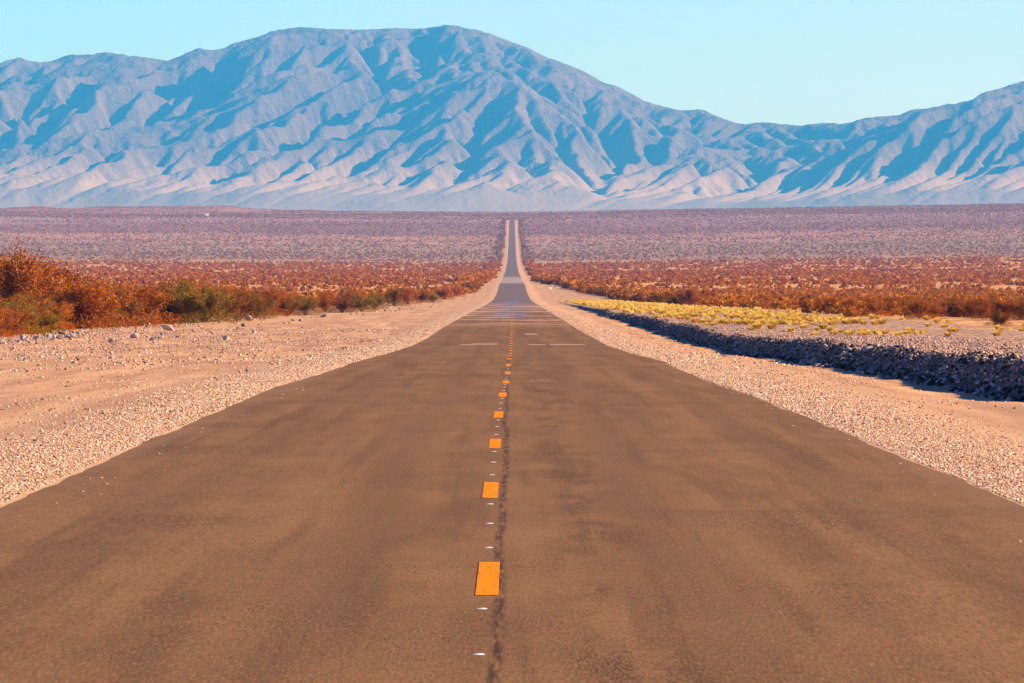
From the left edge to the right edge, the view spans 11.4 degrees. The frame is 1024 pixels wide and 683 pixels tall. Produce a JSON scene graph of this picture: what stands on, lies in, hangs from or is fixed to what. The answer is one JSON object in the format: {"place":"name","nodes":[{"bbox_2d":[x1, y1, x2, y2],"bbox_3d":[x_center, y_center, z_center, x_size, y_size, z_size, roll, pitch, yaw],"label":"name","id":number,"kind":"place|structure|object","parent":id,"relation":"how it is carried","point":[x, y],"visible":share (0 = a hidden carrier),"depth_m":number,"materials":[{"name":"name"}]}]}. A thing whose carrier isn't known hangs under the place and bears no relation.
{"place":"outdoors","nodes":[
{"label":"outdoors","id":0,"kind":"place"},
{"bbox_2d":[0,220,1023,682],"bbox_3d":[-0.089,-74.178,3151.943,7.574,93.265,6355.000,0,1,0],"label":"road","id":1,"kind":"structure","parent":0,"point":[642,520],"depth_m":31.20,"materials":[{"name":"asphalt"}]},
{"bbox_2d":[461,344,496,344],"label":"pavement patch","id":2,"kind":"object","parent":1,"relation":"on","point":[478,344],"visible":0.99,"depth_m":192.70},
{"bbox_2d":[475,562,499,594],"bbox_3d":[-0.126,1.253,27.186,0.119,0.001,3.155,0,1,0],"label":"road marking","id":3,"kind":"object","parent":1,"relation":"on","point":[488,578],"visible":1,"depth_m":27.09,"materials":[{"name":"orange paint"}]},
{"bbox_2d":[482,482,498,497],"bbox_3d":[-0.163,1.139,39.387,0.119,0.001,3.158,0,1,0],"label":"road marking","id":4,"kind":"object","parent":1,"relation":"on","point":[490,489],"visible":1,"depth_m":39.19,"materials":[{"name":"orange paint"}]},
{"bbox_2d":[489,439,500,447],"bbox_3d":[-0.170,1.024,51.588,0.119,0.001,3.155,0,1,0],"label":"road marking","id":5,"kind":"object","parent":1,"relation":"on","point":[494,443],"visible":1,"depth_m":51.48,"materials":[{"name":"orange paint"}]},
{"bbox_2d":[493,411,502,417],"bbox_3d":[-0.167,0.908,63.786,0.119,0.002,3.156,0,1,0],"label":"road marking","id":6,"kind":"object","parent":1,"relation":"on","point":[498,414],"visible":1,"depth_m":63.72,"materials":[{"name":"orange paint"}]},
{"bbox_2d":[499,392,506,396],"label":"road marking","id":7,"kind":"object","parent":1,"relation":"on","point":[502,394],"visible":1,"depth_m":76.00,"materials":[{"name":"orange paint"}]},
{"bbox_2d":[18,381,1020,541],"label":"chips","id":8,"kind":"object","parent":1,"relation":"on","point":[677,381],"visible":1,"depth_m":47.21,"materials":[{"name":"gravel"}]},
{"bbox_2d":[550,344,584,344],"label":"pavement patch","id":9,"kind":"object","parent":1,"relation":"on","point":[567,344],"visible":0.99,"depth_m":193.02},
{"bbox_2d":[0,25,1023,211],"bbox_3d":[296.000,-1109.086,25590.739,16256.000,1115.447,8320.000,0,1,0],"label":"mountains","id":10,"kind":"structure","parent":0,"point":[448,118],"depth_m":24635.12,"materials":[{"name":"stone"}]},
{"bbox_2d":[0,204,1023,507],"bbox_3d":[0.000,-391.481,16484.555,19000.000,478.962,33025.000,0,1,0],"label":"ground","id":11,"kind":"structure","parent":0,"point":[554,298],"depth_m":319.68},
{"bbox_2d":[0,314,16,336],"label":"shrub","id":12,"kind":"object","parent":11,"relation":"on","point":[5,329],"visible":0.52,"depth_m":241.69,"materials":[{"name":"orange plant"}]},
{"bbox_2d":[0,308,18,337],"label":"shrub","id":13,"kind":"object","parent":11,"relation":"on","point":[3,315],"visible":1,"depth_m":236.69,"materials":[{"name":"orange plant"}]},
{"bbox_2d":[1,306,26,334],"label":"shrub","id":14,"kind":"object","parent":11,"relation":"on","point":[12,323],"visible":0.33,"depth_m":250.07,"materials":[{"name":"orange plant"}]},
{"bbox_2d":[0,302,33,334],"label":"shrub","id":15,"kind":"object","parent":11,"relation":"on","point":[22,316],"visible":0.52,"depth_m":249.86,"materials":[{"name":"orange plant"}]},
{"bbox_2d":[0,246,40,288],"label":"shrub","id":16,"kind":"object","parent":11,"relation":"on","point":[3,255],"visible":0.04,"depth_m":306.63,"materials":[{"name":"orange plant"}]},
{"bbox_2d":[0,298,48,334],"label":"shrub","id":17,"kind":"object","parent":11,"relation":"on","point":[31,318],"visible":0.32,"depth_m":252.97,"materials":[{"name":"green plant"}]},
{"bbox_2d":[0,291,51,305],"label":"shrub","id":18,"kind":"object","parent":11,"relation":"on","point":[18,297],"visible":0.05,"depth_m":264.46,"materials":[{"name":"orange plant"}]},
{"bbox_2d":[3,292,58,329],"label":"shrub","id":19,"kind":"object","parent":11,"relation":"on","point":[40,306],"visible":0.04,"depth_m":271.32,"materials":[{"name":"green plant"}]},
{"bbox_2d":[10,294,55,333],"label":"shrub","id":20,"kind":"object","parent":11,"relation":"on","point":[40,309],"visible":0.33,"depth_m":255.99,"materials":[{"name":"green plant"}]},
{"bbox_2d":[0,237,71,299],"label":"shrub","id":21,"kind":"object","parent":11,"relation":"on","point":[26,277],"visible":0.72,"depth_m":289.29,"materials":[{"name":"orange plant"}]},
{"bbox_2d":[14,290,57,303],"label":"shrub","id":22,"kind":"object","parent":11,"relation":"on","point":[28,297],"visible":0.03,"depth_m":282.06,"materials":[{"name":"brown plant"}]},
{"bbox_2d":[21,298,52,333],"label":"shrub","id":23,"kind":"object","parent":11,"relation":"on","point":[36,312],"visible":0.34,"depth_m":255.31,"materials":[{"name":"orange plant"}]},
{"bbox_2d":[29,307,67,333],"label":"shrub","id":24,"kind":"object","parent":11,"relation":"on","point":[51,320],"visible":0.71,"depth_m":256.20,"materials":[{"name":"brown plant"}]},
{"bbox_2d":[39,295,75,330],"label":"shrub","id":25,"kind":"object","parent":11,"relation":"on","point":[63,307],"visible":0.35,"depth_m":276.96,"materials":[{"name":"orange plant"}]},
{"bbox_2d":[24,248,93,297],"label":"shrub","id":26,"kind":"object","parent":11,"relation":"on","point":[68,277],"visible":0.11,"depth_m":309.06,"materials":[{"name":"orange plant"}]},
{"bbox_2d":[37,291,85,328],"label":"shrub","id":27,"kind":"object","parent":11,"relation":"on","point":[67,302],"visible":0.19,"depth_m":284.42,"materials":[{"name":"orange plant"}]},
{"bbox_2d":[54,303,74,329],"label":"shrub","id":28,"kind":"object","parent":11,"relation":"on","point":[69,314],"visible":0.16,"depth_m":282.94,"materials":[{"name":"orange plant"}]},
{"bbox_2d":[56,270,105,286],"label":"shrub","id":29,"kind":"object","parent":11,"relation":"on","point":[80,279],"depth_m":372.50,"materials":[{"name":"orange plant"}]},
{"bbox_2d":[70,307,98,328],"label":"shrub","id":30,"kind":"object","parent":11,"relation":"on","point":[82,312],"visible":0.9,"depth_m":285.51,"materials":[{"name":"orange plant"}]},
{"bbox_2d":[34,276,139,328],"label":"shrub","id":31,"kind":"object","parent":11,"relation":"on","point":[81,295],"visible":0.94,"depth_m":285.14,"materials":[{"name":"orange plant"}]},
{"bbox_2d":[95,303,121,326],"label":"shrub","id":32,"kind":"object","parent":11,"relation":"on","point":[111,317],"visible":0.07,"depth_m":304.88,"materials":[{"name":"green plant"}]},
{"bbox_2d":[92,280,144,317],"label":"shrub","id":33,"kind":"object","parent":11,"relation":"on","point":[116,286],"visible":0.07,"depth_m":327.21,"materials":[{"name":"orange plant"}]},
{"bbox_2d":[109,311,128,326],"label":"shrub","id":34,"kind":"object","parent":11,"relation":"on","point":[119,319],"visible":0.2,"depth_m":309.32,"materials":[{"name":"orange plant"}]},
{"bbox_2d":[114,308,129,322],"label":"shrub","id":35,"kind":"object","parent":11,"relation":"on","point":[119,310],"visible":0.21,"depth_m":311.47,"materials":[{"name":"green plant"}]},
{"bbox_2d":[102,285,151,325],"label":"shrub","id":36,"kind":"object","parent":11,"relation":"on","point":[135,302],"visible":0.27,"depth_m":313.99,"materials":[{"name":"orange plant"}]},
{"bbox_2d":[120,308,139,325],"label":"shrub","id":37,"kind":"object","parent":11,"relation":"on","point":[133,312],"visible":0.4,"depth_m":313.43,"materials":[{"name":"orange plant"}]},
{"bbox_2d":[120,304,148,325],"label":"shrub","id":38,"kind":"object","parent":11,"relation":"on","point":[137,313],"visible":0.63,"depth_m":313.77,"materials":[{"name":"orange plant"}]},
{"bbox_2d":[95,273,183,324],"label":"shrub","id":39,"kind":"object","parent":11,"relation":"on","point":[146,295],"visible":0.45,"depth_m":319.40,"materials":[{"name":"orange plant"}]},
{"bbox_2d":[0,316,287,349],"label":"rubble","id":40,"kind":"object","parent":11,"relation":"on","point":[79,332],"visible":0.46,"depth_m":256.38,"materials":[{"name":"stone"}]},
{"bbox_2d":[144,308,163,323],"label":"shrub","id":41,"kind":"object","parent":11,"relation":"on","point":[154,317],"visible":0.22,"depth_m":330.89,"materials":[{"name":"orange plant"}]},
{"bbox_2d":[161,325,173,330],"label":"rock","id":42,"kind":"object","parent":11,"relation":"on","point":[168,327],"visible":0.9,"depth_m":270.52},
{"bbox_2d":[155,302,181,322],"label":"shrub","id":43,"kind":"object","parent":11,"relation":"on","point":[164,310],"visible":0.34,"depth_m":335.18,"materials":[{"name":"brown plant"}]},
{"bbox_2d":[134,278,221,323],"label":"shrub","id":44,"kind":"object","parent":11,"relation":"on","point":[183,285],"visible":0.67,"depth_m":335.09,"materials":[{"name":"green plant"}]},
{"bbox_2d":[148,273,224,318],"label":"shrub","id":45,"kind":"object","parent":11,"relation":"on","point":[196,286],"visible":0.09,"depth_m":368.72,"materials":[{"name":"orange plant"}]},
{"bbox_2d":[167,284,241,322],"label":"shrub","id":46,"kind":"object","parent":11,"relation":"on","point":[210,301],"visible":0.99,"depth_m":333.52,"materials":[{"name":"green plant"}]},
{"bbox_2d":[0,325,410,375],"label":"pebbles","id":47,"kind":"object","parent":11,"relation":"on","point":[58,347],"visible":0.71,"depth_m":210.81,"materials":[{"name":"gravel"}]},
{"bbox_2d":[207,281,262,317],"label":"shrub","id":48,"kind":"object","parent":11,"relation":"on","point":[226,288],"visible":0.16,"depth_m":387.39,"materials":[{"name":"orange plant"}]},
{"bbox_2d":[211,286,271,320],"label":"shrub","id":49,"kind":"object","parent":11,"relation":"on","point":[242,303],"visible":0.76,"depth_m":345.15,"materials":[{"name":"orange plant"}]},
{"bbox_2d":[243,293,278,317],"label":"shrub","id":50,"kind":"object","parent":11,"relation":"on","point":[261,310],"visible":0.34,"depth_m":371.22,"materials":[{"name":"brown plant"}]},
{"bbox_2d":[245,287,291,315],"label":"shrub","id":51,"kind":"object","parent":11,"relation":"on","point":[272,293],"visible":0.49,"depth_m":419.64,"materials":[{"name":"orange plant"}]},
{"bbox_2d":[264,286,298,310],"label":"shrub","id":52,"kind":"object","parent":11,"relation":"on","point":[292,296],"visible":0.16,"depth_m":502.89,"materials":[{"name":"orange plant"}]},
{"bbox_2d":[271,296,305,315],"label":"shrub","id":53,"kind":"object","parent":11,"relation":"on","point":[292,306],"visible":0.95,"depth_m":422.64,"materials":[{"name":"brown plant"}]},
{"bbox_2d":[292,296,326,314],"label":"shrub","id":54,"kind":"object","parent":11,"relation":"on","point":[307,308],"visible":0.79,"depth_m":434.62,"materials":[{"name":"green plant"}]},
{"bbox_2d":[313,290,341,311],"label":"shrub","id":55,"kind":"object","parent":11,"relation":"on","point":[323,305],"visible":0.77,"depth_m":493.83,"materials":[{"name":"orange plant"}]},
{"bbox_2d":[328,296,357,312],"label":"shrub","id":56,"kind":"object","parent":11,"relation":"on","point":[343,305],"visible":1,"depth_m":487.72,"materials":[{"name":"brown plant"}]},
{"bbox_2d":[338,288,356,294],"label":"shrub","id":57,"kind":"object","parent":11,"relation":"on","point":[343,292],"visible":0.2,"depth_m":723.84,"materials":[{"name":"brown plant"}]},
{"bbox_2d":[336,290,369,308],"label":"shrub","id":58,"kind":"object","parent":11,"relation":"on","point":[348,295],"visible":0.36,"depth_m":577.14,"materials":[{"name":"orange plant"}]},
{"bbox_2d":[345,293,378,311],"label":"shrub","id":59,"kind":"object","parent":11,"relation":"on","point":[361,302],"visible":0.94,"depth_m":511.79,"materials":[{"name":"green plant"}]},
{"bbox_2d":[366,294,391,308],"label":"shrub","id":60,"kind":"object","parent":11,"relation":"on","point":[381,300],"visible":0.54,"depth_m":580.87,"materials":[{"name":"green plant"}]},
{"bbox_2d":[377,286,410,305],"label":"shrub","id":61,"kind":"object","parent":11,"relation":"on","point":[395,295],"visible":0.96,"depth_m":691.56,"materials":[{"name":"brown plant"}]},
{"bbox_2d":[397,286,421,303],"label":"shrub","id":62,"kind":"object","parent":11,"relation":"on","point":[408,298],"visible":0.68,"depth_m":796.62,"materials":[{"name":"orange plant"}]},
{"bbox_2d":[412,290,432,302],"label":"shrub","id":63,"kind":"object","parent":11,"relation":"on","point":[424,296],"visible":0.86,"depth_m":857.60,"materials":[{"name":"brown plant"}]},
{"bbox_2d":[424,291,441,302],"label":"shrub","id":64,"kind":"object","parent":11,"relation":"on","point":[434,297],"visible":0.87,"depth_m":867.33,"materials":[{"name":"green plant"}]},
{"bbox_2d":[433,286,455,299],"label":"shrub","id":65,"kind":"object","parent":11,"relation":"on","point":[444,293],"visible":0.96,"depth_m":1025.15,"materials":[{"name":"orange plant"}]},
{"bbox_2d":[449,284,465,296],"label":"shrub","id":66,"kind":"object","parent":11,"relation":"on","point":[456,290],"visible":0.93,"depth_m":1115.96,"materials":[{"name":"orange plant"}]},
{"bbox_2d":[461,281,476,292],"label":"shrub","id":67,"kind":"object","parent":11,"relation":"on","point":[468,285],"visible":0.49,"depth_m":1226.81,"materials":[{"name":"brown plant"}]},
{"bbox_2d":[0,203,1023,265],"bbox_3d":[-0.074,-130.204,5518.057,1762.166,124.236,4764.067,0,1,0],"label":"scrub","id":68,"kind":"object","parent":11,"relation":"on","point":[499,247],"visible":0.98,"depth_m":5350.62,"materials":[{"name":"plant"}]},
{"bbox_2d":[0,325,1023,466],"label":"pebbles","id":69,"kind":"object","parent":11,"relation":"on","point":[279,362],"visible":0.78,"depth_m":121.98,"materials":[{"name":"gravel"}]},
{"bbox_2d":[2,247,1023,290],"bbox_3d":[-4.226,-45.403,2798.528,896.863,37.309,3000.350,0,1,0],"label":"scrub","id":70,"kind":"object","parent":11,"relation":"on","point":[479,276],"visible":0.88,"depth_m":2273.10,"materials":[{"name":"plant"}]},
{"bbox_2d":[88,283,1023,326],"bbox_3d":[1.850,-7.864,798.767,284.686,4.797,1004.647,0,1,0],"label":"scrub","id":71,"kind":"object","parent":11,"relation":"on","point":[732,297],"visible":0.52,"depth_m":889.56,"materials":[{"name":"plant"}]},
{"bbox_2d":[674,287,697,304],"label":"shrub","id":72,"kind":"object","parent":11,"relation":"on","point":[678,296],"visible":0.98,"depth_m":704.56,"materials":[{"name":"brown plant"}]},
{"bbox_2d":[677,289,705,304],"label":"shrub","id":73,"kind":"object","parent":11,"relation":"on","point":[689,295],"visible":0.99,"depth_m":700.27,"materials":[{"name":"orange plant"}]},
{"bbox_2d":[691,317,699,322],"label":"grass tuft","id":74,"kind":"object","parent":11,"relation":"on","point":[695,320],"visible":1,"depth_m":265.53,"materials":[{"name":"plant"}]},
{"bbox_2d":[743,319,752,324],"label":"grass tuft","id":75,"kind":"object","parent":11,"relation":"on","point":[746,322],"visible":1,"depth_m":237.52,"materials":[{"name":"plant"}]},
{"bbox_2d":[751,322,762,328],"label":"grass tuft","id":76,"kind":"object","parent":11,"relation":"on","point":[757,325],"visible":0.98,"depth_m":225.23,"materials":[{"name":"plant"}]},
{"bbox_2d":[765,323,778,328],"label":"grass tuft","id":77,"kind":"object","parent":11,"relation":"on","point":[772,326],"visible":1,"depth_m":224.34,"materials":[{"name":"plant"}]},
{"bbox_2d":[593,308,1023,401],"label":"rubble","id":78,"kind":"object","parent":11,"relation":"on","point":[975,390],"visible":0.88,"depth_m":111.44,"materials":[{"name":"stone"}]},
{"bbox_2d":[799,294,818,301],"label":"shrub","id":79,"kind":"object","parent":11,"relation":"on","point":[809,296],"visible":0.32,"depth_m":647.88,"materials":[{"name":"brown plant"}]},
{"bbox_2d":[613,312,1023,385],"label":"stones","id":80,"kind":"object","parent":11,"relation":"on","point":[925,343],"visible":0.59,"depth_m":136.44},
{"bbox_2d":[819,323,829,328],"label":"grass tuft","id":81,"kind":"object","parent":11,"relation":"on","point":[823,326],"visible":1,"depth_m":224.02,"materials":[{"name":"plant"}]},
{"bbox_2d":[815,296,841,312],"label":"shrub","id":82,"kind":"object","parent":11,"relation":"on","point":[828,300],"visible":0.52,"depth_m":430.10,"materials":[{"name":"orange plant"}]},
{"bbox_2d":[844,318,851,324],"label":"grass tuft","id":83,"kind":"object","parent":11,"relation":"on","point":[848,321],"visible":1,"depth_m":268.13,"materials":[{"name":"plant"}]},
{"bbox_2d":[840,296,867,309],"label":"shrub","id":84,"kind":"object","parent":11,"relation":"on","point":[849,302],"visible":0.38,"depth_m":403.05,"materials":[{"name":"orange plant"}]},
{"bbox_2d":[842,295,867,301],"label":"shrub","id":85,"kind":"object","parent":11,"relation":"on","point":[860,298],"visible":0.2,"depth_m":540.87,"materials":[{"name":"orange plant"}]},
{"bbox_2d":[862,346,870,351],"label":"rock","id":86,"kind":"object","parent":11,"relation":"on","point":[867,348],"visible":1,"depth_m":120.55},
{"bbox_2d":[859,295,891,316],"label":"shrub","id":87,"kind":"object","parent":11,"relation":"on","point":[875,307],"visible":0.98,"depth_m":377.11,"materials":[{"name":"orange plant"}]},
{"bbox_2d":[878,318,888,323],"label":"grass tuft","id":88,"kind":"object","parent":11,"relation":"on","point":[882,321],"visible":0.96,"depth_m":273.36,"materials":[{"name":"plant"}]},
{"bbox_2d":[877,295,903,314],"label":"shrub","id":89,"kind":"object","parent":11,"relation":"on","point":[891,300],"visible":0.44,"depth_m":394.99,"materials":[{"name":"brown plant"}]},
{"bbox_2d":[898,297,912,312],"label":"shrub","id":90,"kind":"object","parent":11,"relation":"on","point":[901,300],"visible":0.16,"depth_m":422.89,"materials":[{"name":"orange plant"}]},
{"bbox_2d":[904,295,936,318],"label":"shrub","id":91,"kind":"object","parent":11,"relation":"on","point":[918,308],"visible":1,"depth_m":352.45,"materials":[{"name":"orange plant"}]},
{"bbox_2d":[903,297,938,317],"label":"shrub","id":92,"kind":"object","parent":11,"relation":"on","point":[913,306],"visible":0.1,"depth_m":370.59,"materials":[{"name":"brown plant"}]},
{"bbox_2d":[922,301,945,318],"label":"shrub","id":93,"kind":"object","parent":11,"relation":"on","point":[935,310],"visible":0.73,"depth_m":357.12,"materials":[{"name":"orange plant"}]},
{"bbox_2d":[923,297,950,315],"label":"shrub","id":94,"kind":"object","parent":11,"relation":"on","point":[935,301],"visible":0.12,"depth_m":383.29,"materials":[{"name":"orange plant"}]},
{"bbox_2d":[942,295,965,315],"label":"shrub","id":95,"kind":"object","parent":11,"relation":"on","point":[952,300],"visible":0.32,"depth_m":381.08,"materials":[{"name":"orange plant"}]},
{"bbox_2d":[937,297,972,316],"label":"shrub","id":96,"kind":"object","parent":11,"relation":"on","point":[946,305],"visible":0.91,"depth_m":377.83,"materials":[{"name":"brown plant"}]},
{"bbox_2d":[949,296,987,316],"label":"shrub","id":97,"kind":"object","parent":11,"relation":"on","point":[968,310],"visible":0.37,"depth_m":375.36,"materials":[{"name":"orange plant"}]},
{"bbox_2d":[965,296,993,318],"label":"shrub","id":98,"kind":"object","parent":11,"relation":"on","point":[983,308],"visible":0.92,"depth_m":351.40,"materials":[{"name":"orange plant"}]},
{"bbox_2d":[966,296,1003,317],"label":"shrub","id":99,"kind":"object","parent":11,"relation":"on","point":[991,299],"visible":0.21,"depth_m":361.08,"materials":[{"name":"brown plant"}]},
{"bbox_2d":[993,330,1003,335],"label":"grass tuft","id":100,"kind":"object","parent":11,"relation":"on","point":[996,333],"visible":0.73,"depth_m":203.31,"materials":[{"name":"plant"}]},
{"bbox_2d":[984,297,1013,318],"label":"shrub","id":101,"kind":"object","parent":11,"relation":"on","point":[997,306],"visible":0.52,"depth_m":345.31,"materials":[{"name":"orange plant"}]},
{"bbox_2d":[985,308,1013,325],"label":"shrub","id":102,"kind":"object","parent":11,"relation":"on","point":[997,318],"visible":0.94,"depth_m":280.58,"materials":[{"name":"brown plant"}]},
{"bbox_2d":[999,295,1023,319],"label":"shrub","id":103,"kind":"object","parent":11,"relation":"on","point":[1013,308],"visible":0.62,"depth_m":337.92,"materials":[{"name":"orange plant"}]},
{"bbox_2d":[1010,299,1023,319],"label":"shrub","id":104,"kind":"object","parent":11,"relation":"on","point":[1021,306],"visible":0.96,"depth_m":333.97,"materials":[{"name":"brown plant"}]},
{"bbox_2d":[0,311,1023,504],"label":"gravel","id":105,"kind":"structure","parent":0,"point":[739,384],"depth_m":62.92,"materials":[{"name":"gravel"}]},
{"bbox_2d":[0,0,1023,125],"label":"sky","id":106,"kind":"structure","parent":0,"point":[791,62],"materials":[{"name":"blue"}]},
{"bbox_2d":[565,299,1023,334],"bbox_3d":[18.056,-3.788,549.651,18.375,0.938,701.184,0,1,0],"label":"dry grass","id":107,"kind":"structure","parent":0,"point":[616,305],"depth_m":453.76,"materials":[{"name":"plant"}]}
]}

